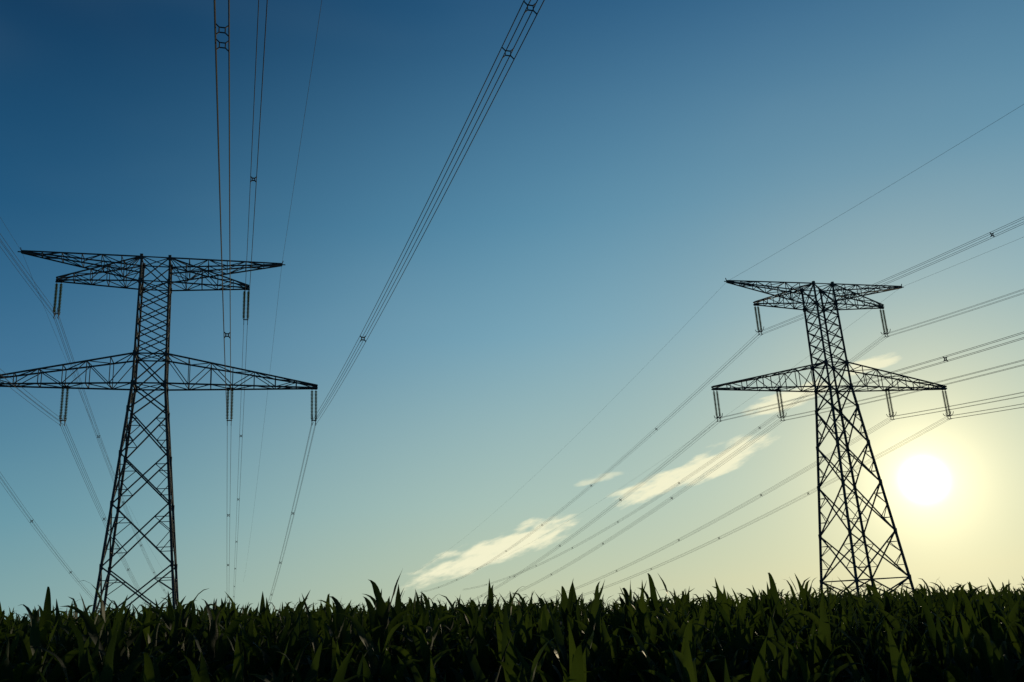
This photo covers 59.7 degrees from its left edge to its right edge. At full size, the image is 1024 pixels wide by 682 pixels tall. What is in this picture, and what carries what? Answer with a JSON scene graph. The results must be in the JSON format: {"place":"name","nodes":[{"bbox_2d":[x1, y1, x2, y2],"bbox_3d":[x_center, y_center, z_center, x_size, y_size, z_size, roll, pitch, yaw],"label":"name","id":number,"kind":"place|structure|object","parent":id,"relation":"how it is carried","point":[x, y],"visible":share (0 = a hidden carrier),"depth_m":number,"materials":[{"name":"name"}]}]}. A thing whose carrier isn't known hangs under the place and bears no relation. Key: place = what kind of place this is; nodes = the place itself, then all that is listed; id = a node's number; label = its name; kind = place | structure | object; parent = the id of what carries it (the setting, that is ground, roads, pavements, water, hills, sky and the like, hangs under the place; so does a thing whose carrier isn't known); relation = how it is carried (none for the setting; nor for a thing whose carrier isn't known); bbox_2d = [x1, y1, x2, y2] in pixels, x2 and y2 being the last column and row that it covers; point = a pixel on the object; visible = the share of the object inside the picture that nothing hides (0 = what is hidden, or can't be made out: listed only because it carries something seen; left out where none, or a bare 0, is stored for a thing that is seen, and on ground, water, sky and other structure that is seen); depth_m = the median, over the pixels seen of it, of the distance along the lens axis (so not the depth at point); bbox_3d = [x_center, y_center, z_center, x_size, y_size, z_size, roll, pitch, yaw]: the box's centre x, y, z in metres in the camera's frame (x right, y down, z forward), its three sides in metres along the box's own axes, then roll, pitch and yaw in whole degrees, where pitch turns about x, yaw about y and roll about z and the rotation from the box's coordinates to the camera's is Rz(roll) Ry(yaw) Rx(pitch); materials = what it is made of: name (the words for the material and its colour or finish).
{"place":"outdoors","nodes":[
{"label":"outdoors","id":0,"kind":"place"},
{"bbox_2d":[0,569,1023,681],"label":"corn field","id":1,"kind":"structure","parent":0,"point":[971,634],"depth_m":9.69,"materials":[{"name":"green plant"}]},
{"bbox_2d":[0,0,1023,619],"label":"sky","id":2,"kind":"structure","parent":0,"point":[631,159],"materials":[{"name":"blue"}]},
{"bbox_3d":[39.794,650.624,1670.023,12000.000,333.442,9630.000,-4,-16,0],"label":"ground","id":3,"kind":"structure","parent":0,"visible":0},
{"bbox_2d":[0,247,317,612],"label":"electricity pylon","id":4,"kind":"object","parent":3,"relation":"on","point":[164,384],"visible":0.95,"depth_m":119.07,"materials":[{"name":"metal"}]},
{"bbox_2d":[0,0,544,607],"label":"power line","id":5,"kind":"object","parent":4,"relation":"attached to","point":[282,260],"visible":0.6,"depth_m":63.19,"materials":[{"name":"metal"}]},
{"bbox_2d":[711,278,953,595],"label":"electricity pylon","id":6,"kind":"object","parent":3,"relation":"on","point":[825,362],"visible":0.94,"depth_m":145.65,"materials":[{"name":"metal"}]},
{"bbox_2d":[421,104,1023,604],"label":"power line","id":7,"kind":"object","parent":6,"relation":"attached to","point":[993,234],"visible":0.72,"depth_m":147.22,"materials":[{"name":"metal"}]}
]}

